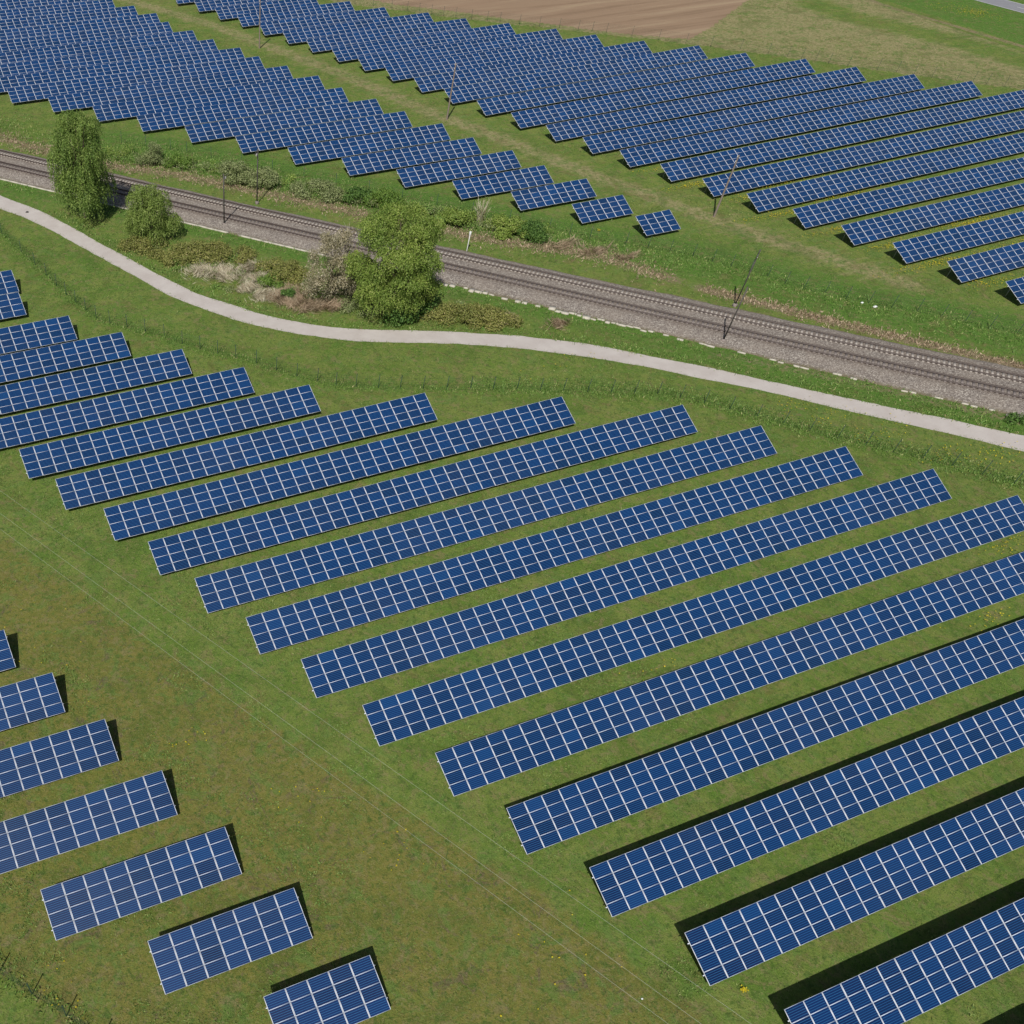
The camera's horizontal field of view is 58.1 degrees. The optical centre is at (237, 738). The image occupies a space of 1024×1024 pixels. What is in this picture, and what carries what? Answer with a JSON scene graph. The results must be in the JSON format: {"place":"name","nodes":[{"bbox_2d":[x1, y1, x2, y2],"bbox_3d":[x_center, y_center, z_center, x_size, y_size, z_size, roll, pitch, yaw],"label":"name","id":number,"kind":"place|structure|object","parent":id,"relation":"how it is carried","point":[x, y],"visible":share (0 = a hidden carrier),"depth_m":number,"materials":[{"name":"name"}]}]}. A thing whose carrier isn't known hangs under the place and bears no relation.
{"place":"outdoors","nodes":[
{"label":"outdoors","id":0,"kind":"place"},
{"bbox_2d":[0,0,1023,1023],"bbox_3d":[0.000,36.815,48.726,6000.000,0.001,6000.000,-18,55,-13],"label":"ground","id":1,"kind":"structure","parent":0,"point":[474,918],"depth_m":86.19,"materials":[{"name":"green plant"}]},
{"bbox_2d":[0,630,15,671],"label":"solar array","id":2,"kind":"object","parent":1,"relation":"on","point":[7,662],"visible":1,"depth_m":81.10,"materials":[{"name":"blue glass"}]},
{"bbox_2d":[0,292,26,319],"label":"solar array","id":3,"kind":"object","parent":1,"relation":"on","point":[12,307],"visible":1,"depth_m":121.17,"materials":[{"name":"blue glass"}]},
{"bbox_2d":[0,673,64,730],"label":"solar array","id":4,"kind":"object","parent":1,"relation":"on","point":[32,693],"visible":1,"depth_m":77.46,"materials":[{"name":"blue glass"}]},
{"bbox_2d":[0,315,76,354],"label":"solar array","id":5,"kind":"object","parent":1,"relation":"on","point":[19,341],"visible":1,"depth_m":116.33,"materials":[{"name":"blue glass"}]},
{"bbox_2d":[0,0,93,11],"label":"solar array","id":6,"kind":"object","parent":1,"relation":"on","point":[10,4],"visible":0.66,"depth_m":212.94,"materials":[{"name":"blue glass"}]},
{"bbox_2d":[0,0,114,19],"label":"solar array","id":7,"kind":"object","parent":1,"relation":"on","point":[51,9],"visible":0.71,"depth_m":209.38,"materials":[{"name":"blue glass"}]},
{"bbox_2d":[0,719,118,797],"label":"solar array","id":8,"kind":"object","parent":1,"relation":"on","point":[46,750],"visible":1,"depth_m":73.65,"materials":[{"name":"blue glass"}]},
{"bbox_2d":[0,332,130,382],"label":"solar array","id":9,"kind":"object","parent":1,"relation":"on","point":[103,348],"visible":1,"depth_m":112.93,"materials":[{"name":"blue glass"}]},
{"bbox_2d":[0,6,137,29],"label":"solar array","id":10,"kind":"object","parent":1,"relation":"on","point":[51,19],"visible":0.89,"depth_m":205.22,"materials":[{"name":"blue glass"}]},
{"bbox_2d":[0,13,159,40],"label":"solar array","id":11,"kind":"object","parent":1,"relation":"on","point":[64,28],"visible":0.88,"depth_m":200.80,"materials":[{"name":"blue glass"}]},
{"bbox_2d":[46,109,118,227],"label":"willow tree","id":12,"kind":"object","parent":1,"relation":"on","point":[81,180],"visible":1,"depth_m":134.42,"materials":[{"name":"green plant"}]},
{"bbox_2d":[0,22,172,52],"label":"solar array","id":13,"kind":"object","parent":1,"relation":"on","point":[76,38],"visible":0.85,"depth_m":196.19,"materials":[{"name":"blue glass"}]},
{"bbox_2d":[0,770,177,873],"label":"solar array","id":14,"kind":"object","parent":1,"relation":"on","point":[82,810],"visible":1,"depth_m":69.78,"materials":[{"name":"blue glass"}]},
{"bbox_2d":[0,349,191,414],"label":"solar array","id":15,"kind":"object","parent":1,"relation":"on","point":[127,374],"visible":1,"depth_m":109.37,"materials":[{"name":"blue glass"}]},
{"bbox_2d":[0,30,197,64],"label":"solar array","id":16,"kind":"object","parent":1,"relation":"on","point":[97,47],"visible":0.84,"depth_m":191.65,"materials":[{"name":"blue glass"}]},
{"bbox_2d":[0,39,217,76],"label":"solar array","id":17,"kind":"object","parent":1,"relation":"on","point":[46,65],"visible":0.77,"depth_m":187.06,"materials":[{"name":"blue glass"}]},
{"bbox_2d":[0,47,244,92],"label":"solar array","id":18,"kind":"object","parent":1,"relation":"on","point":[6,82],"visible":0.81,"depth_m":182.87,"materials":[{"name":"blue glass"}]},
{"bbox_2d":[0,367,254,449],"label":"solar array","id":19,"kind":"object","parent":1,"relation":"on","point":[173,396],"visible":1,"depth_m":105.80,"materials":[{"name":"blue glass"}]},
{"bbox_2d":[7,56,264,104],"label":"solar array","id":20,"kind":"object","parent":1,"relation":"on","point":[28,92],"visible":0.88,"depth_m":178.86,"materials":[{"name":"blue glass"}]},
{"bbox_2d":[40,827,241,939],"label":"solar array","id":21,"kind":"object","parent":1,"relation":"on","point":[187,877],"visible":1,"depth_m":66.40,"materials":[{"name":"blue glass"}]},
{"bbox_2d":[116,234,167,257],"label":"bramble thicket","id":22,"kind":"object","parent":1,"relation":"on","point":[131,243],"visible":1,"depth_m":133.97,"materials":[{"name":"green plant"}]},
{"bbox_2d":[122,183,185,249],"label":"willow tree","id":23,"kind":"object","parent":1,"relation":"on","point":[148,209],"visible":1,"depth_m":132.75,"materials":[{"name":"green plant"}]},
{"bbox_2d":[19,385,320,478],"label":"solar array","id":24,"kind":"object","parent":1,"relation":"on","point":[185,427],"visible":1,"depth_m":102.53,"materials":[{"name":"blue glass"}]},
{"bbox_2d":[48,66,292,111],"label":"solar array","id":25,"kind":"object","parent":1,"relation":"on","point":[65,102],"visible":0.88,"depth_m":175.43,"materials":[{"name":"blue glass"}]},
{"bbox_2d":[146,239,258,267],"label":"bramble thicket","id":26,"kind":"object","parent":1,"relation":"on","point":[191,251],"visible":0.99,"depth_m":131.53,"materials":[{"name":"green plant"}]},
{"bbox_2d":[92,76,324,122],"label":"solar array","id":27,"kind":"object","parent":1,"relation":"on","point":[119,110],"visible":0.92,"depth_m":172.08,"materials":[{"name":"blue glass"}]},
{"bbox_2d":[179,258,280,303],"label":"dry reeds","id":28,"kind":"object","parent":1,"relation":"on","point":[223,271],"visible":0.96,"depth_m":128.50,"materials":[{"name":"plant"}]},
{"bbox_2d":[148,888,312,994],"bbox_3d":[-0.490,15.251,63.984,11.940,2.551,3.742,-18,55,-13],"label":"solar array","id":29,"kind":"object","parent":1,"relation":"on","point":[166,960],"visible":1,"depth_m":63.53,"materials":[{"name":"blue glass"}]},
{"bbox_2d":[215,159,256,185],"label":"shrub","id":30,"kind":"object","parent":1,"relation":"on","point":[229,166],"visible":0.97,"depth_m":148.53,"materials":[{"name":"green plant"}]},
{"bbox_2d":[194,0,278,11],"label":"solar array","id":31,"kind":"object","parent":1,"relation":"on","point":[205,5],"visible":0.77,"depth_m":213.15,"materials":[{"name":"blue glass"}]},
{"bbox_2d":[137,87,348,131],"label":"solar array","id":32,"kind":"object","parent":1,"relation":"on","point":[212,113],"visible":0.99,"depth_m":168.31,"materials":[{"name":"blue glass"}]},
{"bbox_2d":[55,393,437,509],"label":"solar array","id":33,"kind":"object","parent":1,"relation":"on","point":[307,435],"visible":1,"depth_m":100.20,"materials":[{"name":"blue glass"}]},
{"bbox_2d":[247,166,281,189],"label":"shrub","id":34,"kind":"object","parent":1,"relation":"on","point":[265,175],"visible":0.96,"depth_m":147.51,"materials":[{"name":"green plant"}]},
{"bbox_2d":[215,0,318,19],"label":"solar array","id":35,"kind":"object","parent":1,"relation":"on","point":[229,12],"visible":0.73,"depth_m":210.50,"materials":[{"name":"blue glass"}]},
{"bbox_2d":[252,256,310,285],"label":"bramble thicket","id":36,"kind":"object","parent":1,"relation":"on","point":[290,271],"visible":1,"depth_m":127.32,"materials":[{"name":"green plant"}]},
{"bbox_2d":[185,99,383,143],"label":"solar array","id":37,"kind":"object","parent":1,"relation":"on","point":[219,130],"visible":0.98,"depth_m":164.72,"materials":[{"name":"blue glass"}]},
{"bbox_2d":[237,1,354,28],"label":"solar array","id":38,"kind":"object","parent":1,"relation":"on","point":[248,19],"visible":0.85,"depth_m":207.71,"materials":[{"name":"blue glass"}]},
{"bbox_2d":[81,144,553,240],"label":"undergrowth","id":39,"kind":"object","parent":1,"relation":"on","point":[359,199],"visible":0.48,"depth_m":146.94,"materials":[{"name":"green plant"}]},
{"bbox_2d":[289,178,348,203],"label":"shrub","id":40,"kind":"object","parent":1,"relation":"on","point":[328,193],"visible":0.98,"depth_m":145.50,"materials":[{"name":"green plant"}]},
{"bbox_2d":[235,111,412,153],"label":"solar array","id":41,"kind":"object","parent":1,"relation":"on","point":[361,126],"visible":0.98,"depth_m":161.12,"materials":[{"name":"blue glass"}]},
{"bbox_2d":[260,7,389,36],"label":"solar array","id":42,"kind":"object","parent":1,"relation":"on","point":[274,27],"visible":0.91,"depth_m":204.03,"materials":[{"name":"blue glass"}]},
{"bbox_2d":[263,955,390,1023],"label":"solar array","id":43,"kind":"object","parent":1,"relation":"on","point":[327,1001],"visible":1,"depth_m":60.84,"materials":[{"name":"blue glass"}]},
{"bbox_2d":[300,223,361,299],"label":"budding tree","id":44,"kind":"object","parent":1,"relation":"on","point":[327,243],"visible":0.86,"depth_m":120.19,"materials":[{"name":"grey plant"}]},
{"bbox_2d":[104,396,575,540],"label":"solar array","id":45,"kind":"object","parent":1,"relation":"on","point":[301,476],"visible":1,"depth_m":98.05,"materials":[{"name":"blue glass"}]},
{"bbox_2d":[283,12,433,45],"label":"solar array","id":46,"kind":"object","parent":1,"relation":"on","point":[297,35],"visible":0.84,"depth_m":200.68,"materials":[{"name":"blue glass"}]},
{"bbox_2d":[288,123,450,165],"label":"solar array","id":47,"kind":"object","parent":1,"relation":"on","point":[332,149],"visible":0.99,"depth_m":157.57,"materials":[{"name":"blue glass"}]},
{"bbox_2d":[362,187,404,212],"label":"shrub","id":48,"kind":"object","parent":1,"relation":"on","point":[389,197],"visible":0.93,"depth_m":142.07,"materials":[{"name":"green plant"}]},
{"bbox_2d":[306,18,470,51],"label":"solar array","id":49,"kind":"object","parent":1,"relation":"on","point":[331,42],"visible":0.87,"depth_m":197.30,"materials":[{"name":"blue glass"}]},
{"bbox_2d":[342,201,447,326],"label":"broad tree","id":50,"kind":"object","parent":1,"relation":"on","point":[415,234],"visible":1,"depth_m":114.84,"materials":[{"name":"green plant"}]},
{"bbox_2d":[341,137,481,176],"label":"solar array","id":51,"kind":"object","parent":1,"relation":"on","point":[398,158],"visible":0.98,"depth_m":153.96,"materials":[{"name":"blue glass"}]},
{"bbox_2d":[257,281,573,329],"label":"dry reeds","id":52,"kind":"object","parent":1,"relation":"on","point":[316,304],"visible":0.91,"depth_m":123.25,"materials":[{"name":"brown plant"}]},
{"bbox_2d":[148,405,697,574],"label":"solar array","id":53,"kind":"object","parent":1,"relation":"on","point":[215,542],"visible":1,"depth_m":95.85,"materials":[{"name":"blue glass"}]},
{"bbox_2d":[332,23,515,61],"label":"solar array","id":54,"kind":"object","parent":1,"relation":"on","point":[347,53],"visible":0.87,"depth_m":194.20,"materials":[{"name":"blue glass"}]},
{"bbox_2d":[396,150,521,188],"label":"solar array","id":55,"kind":"object","parent":1,"relation":"on","point":[455,169],"visible":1,"depth_m":150.60,"materials":[{"name":"blue glass"}]},
{"bbox_2d":[358,29,562,71],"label":"solar array","id":56,"kind":"object","parent":1,"relation":"on","point":[375,61],"visible":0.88,"depth_m":190.81,"materials":[{"name":"blue glass"}]},
{"bbox_2d":[437,207,486,226],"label":"shrub","id":57,"kind":"object","parent":1,"relation":"on","point":[456,217],"visible":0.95,"depth_m":138.56,"materials":[{"name":"green plant"}]},
{"bbox_2d":[413,301,523,332],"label":"bramble thicket","id":58,"kind":"object","parent":1,"relation":"on","point":[449,311],"visible":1,"depth_m":119.98,"materials":[{"name":"green plant"}]},
{"bbox_2d":[194,425,776,612],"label":"solar array","id":59,"kind":"object","parent":1,"relation":"on","point":[347,555],"visible":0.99,"depth_m":92.97,"materials":[{"name":"blue glass"}]},
{"bbox_2d":[385,34,603,82],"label":"solar array","id":60,"kind":"object","parent":1,"relation":"on","point":[447,64],"visible":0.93,"depth_m":187.53,"materials":[{"name":"blue glass"}]},
{"bbox_2d":[452,165,553,199],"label":"solar array","id":61,"kind":"object","parent":1,"relation":"on","point":[525,178],"visible":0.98,"depth_m":147.15,"materials":[{"name":"blue glass"}]},
{"bbox_2d":[0,195,1020,449],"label":"grass","id":62,"kind":"structure","parent":1,"relation":"on","point":[472,345],"depth_m":117.95,"materials":[{"name":"green plant"}]},
{"bbox_2d":[490,212,531,240],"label":"shrub","id":63,"kind":"object","parent":1,"relation":"on","point":[503,232],"visible":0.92,"depth_m":136.43,"materials":[{"name":"green plant"}]},
{"bbox_2d":[0,178,1022,417],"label":"concrete edging","id":64,"kind":"object","parent":1,"relation":"on","point":[552,308],"visible":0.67,"depth_m":123.47,"materials":[{"name":"grey concrete"}]},
{"bbox_2d":[0,149,1023,415],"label":"ballast bed","id":65,"kind":"object","parent":1,"relation":"on","point":[894,379],"visible":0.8,"depth_m":121.29,"materials":[{"name":"grey gravel"}]},
{"bbox_2d":[0,150,1023,382],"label":"railway track","id":66,"kind":"structure","parent":65,"relation":"on","point":[886,351],"depth_m":125.39,"materials":[{"name":"metal"}]},
{"bbox_2d":[0,161,1023,398],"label":"railway track","id":67,"kind":"structure","parent":65,"relation":"on","point":[933,377],"depth_m":122.03,"materials":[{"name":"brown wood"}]},
{"bbox_2d":[0,110,1023,433],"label":"tall grass","id":68,"kind":"structure","parent":1,"relation":"on","point":[554,232],"depth_m":127.19,"materials":[{"name":"green plant"}]},
{"bbox_2d":[0,125,1023,368],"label":"dead grass","id":69,"kind":"structure","parent":1,"relation":"on","point":[709,292],"depth_m":133.49,"materials":[{"name":"beige plant"}]},
{"bbox_2d":[0,223,1023,482],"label":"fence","id":70,"kind":"object","parent":1,"relation":"on","point":[472,377],"visible":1,"depth_m":109.79,"materials":[{"name":"grey metal"}]},
{"bbox_2d":[414,41,651,91],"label":"solar array","id":71,"kind":"object","parent":1,"relation":"on","point":[514,69],"visible":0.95,"depth_m":184.00,"materials":[{"name":"blue glass"}]},
{"bbox_2d":[517,219,550,244],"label":"shrub","id":72,"kind":"object","parent":1,"relation":"on","point":[535,228],"visible":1,"depth_m":135.07,"materials":[{"name":"green plant"}]},
{"bbox_2d":[511,178,596,211],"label":"solar array","id":73,"kind":"object","parent":1,"relation":"on","point":[547,195],"visible":0.99,"depth_m":144.01,"materials":[{"name":"blue glass"}]},
{"bbox_2d":[246,446,862,653],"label":"solar array","id":74,"kind":"object","parent":1,"relation":"on","point":[420,586],"visible":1,"depth_m":89.84,"materials":[{"name":"blue glass"}]},
{"bbox_2d":[120,131,1023,332],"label":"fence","id":75,"kind":"object","parent":1,"relation":"on","point":[615,240],"visible":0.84,"depth_m":133.92,"materials":[{"name":"grey metal"}]},
{"bbox_2d":[444,45,707,104],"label":"solar array","id":76,"kind":"object","parent":1,"relation":"on","point":[498,87],"visible":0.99,"depth_m":180.85,"materials":[{"name":"blue glass"}]},
{"bbox_2d":[539,235,645,260],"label":"dry reeds","id":77,"kind":"object","parent":1,"relation":"on","point":[600,249],"visible":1,"depth_m":133.92,"materials":[{"name":"brown plant"}]},
{"bbox_2d":[572,195,632,223],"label":"solar array","id":78,"kind":"object","parent":1,"relation":"on","point":[602,209],"visible":1,"depth_m":140.61,"materials":[{"name":"blue glass"}]},
{"bbox_2d":[477,53,754,116],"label":"solar array","id":79,"kind":"object","parent":1,"relation":"on","point":[539,97],"visible":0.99,"depth_m":177.13,"materials":[{"name":"blue glass"}]},
{"bbox_2d":[301,469,951,697],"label":"solar array","id":80,"kind":"object","parent":1,"relation":"on","point":[370,659],"visible":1,"depth_m":86.80,"materials":[{"name":"blue glass"}]},
{"bbox_2d":[635,209,680,236],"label":"solar array","id":81,"kind":"object","parent":1,"relation":"on","point":[658,222],"visible":1,"depth_m":137.39,"materials":[{"name":"blue glass"}]},
{"bbox_2d":[511,59,814,129],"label":"solar array","id":82,"kind":"object","parent":1,"relation":"on","point":[601,104],"visible":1,"depth_m":173.72,"materials":[{"name":"blue glass"}]},
{"bbox_2d":[337,0,1023,88],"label":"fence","id":83,"kind":"object","parent":1,"relation":"on","point":[714,43],"visible":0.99,"depth_m":194.91,"materials":[{"name":"grey metal"}]},
{"bbox_2d":[362,495,1023,745],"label":"solar array","id":84,"kind":"object","parent":1,"relation":"on","point":[408,713],"visible":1,"depth_m":83.40,"materials":[{"name":"blue glass"}]},
{"bbox_2d":[546,67,866,142],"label":"solar array","id":85,"kind":"object","parent":1,"relation":"on","point":[598,124],"visible":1,"depth_m":170.06,"materials":[{"name":"blue glass"}]},
{"bbox_2d":[435,552,1023,795],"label":"solar array","id":86,"kind":"object","parent":1,"relation":"on","point":[942,600],"visible":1,"depth_m":79.19,"materials":[{"name":"blue glass"}]},
{"bbox_2d":[582,74,923,154],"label":"solar array","id":87,"kind":"object","parent":1,"relation":"on","point":[636,136],"visible":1,"depth_m":166.71,"materials":[{"name":"blue glass"}]},
{"bbox_2d":[506,619,1023,853],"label":"solar array","id":88,"kind":"object","parent":1,"relation":"on","point":[749,735],"visible":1,"depth_m":74.75,"materials":[{"name":"blue glass"}]},
{"bbox_2d":[619,81,981,168],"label":"solar array","id":89,"kind":"object","parent":1,"relation":"on","point":[692,145],"visible":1,"depth_m":163.41,"materials":[{"name":"blue glass"}]},
{"bbox_2d":[589,696,1023,916],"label":"solar array","id":90,"kind":"object","parent":1,"relation":"on","point":[685,856],"visible":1,"depth_m":70.42,"materials":[{"name":"blue glass"}]},
{"bbox_2d":[660,90,1023,182],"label":"solar array","id":91,"kind":"object","parent":1,"relation":"on","point":[693,167],"visible":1,"depth_m":159.69,"materials":[{"name":"blue glass"}]},
{"bbox_2d":[684,788,1023,985],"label":"solar array","id":92,"kind":"object","parent":1,"relation":"on","point":[786,920],"visible":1,"depth_m":65.91,"materials":[{"name":"blue glass"}]},
{"bbox_2d":[703,110,1023,196],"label":"solar array","id":93,"kind":"object","parent":1,"relation":"on","point":[764,175],"visible":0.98,"depth_m":154.56,"materials":[{"name":"blue glass"}]},
{"bbox_2d":[747,132,1023,212],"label":"solar array","id":94,"kind":"object","parent":1,"relation":"on","point":[820,187],"visible":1,"depth_m":149.40,"materials":[{"name":"blue glass"}]},
{"bbox_2d":[784,898,1023,1023],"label":"solar array","id":95,"kind":"object","parent":1,"relation":"on","point":[917,981],"visible":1,"depth_m":61.55,"materials":[{"name":"blue glass"}]},
{"bbox_2d":[793,157,1023,228],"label":"solar array","id":96,"kind":"object","parent":1,"relation":"on","point":[826,212],"visible":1,"depth_m":144.25,"materials":[{"name":"blue glass"}]},
{"bbox_2d":[841,183,1023,245],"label":"solar array","id":97,"kind":"object","parent":1,"relation":"on","point":[898,223],"visible":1,"depth_m":139.17,"materials":[{"name":"blue glass"}]},
{"bbox_2d":[893,211,1023,263],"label":"solar array","id":98,"kind":"object","parent":1,"relation":"on","point":[927,246],"visible":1,"depth_m":134.09,"materials":[{"name":"blue glass"}]},
{"bbox_2d":[946,242,1023,282],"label":"solar array","id":99,"kind":"object","parent":1,"relation":"on","point":[984,264],"visible":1,"depth_m":128.94,"materials":[{"name":"blue glass"}]},
{"bbox_2d":[0,195,1023,450],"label":"path","id":100,"kind":"structure","parent":0,"point":[512,341],"depth_m":117.81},
{"bbox_2d":[0,224,1023,1023],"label":"tall grass","id":101,"kind":"structure","parent":0,"point":[784,422],"depth_m":108.88,"materials":[{"name":"green plant"}]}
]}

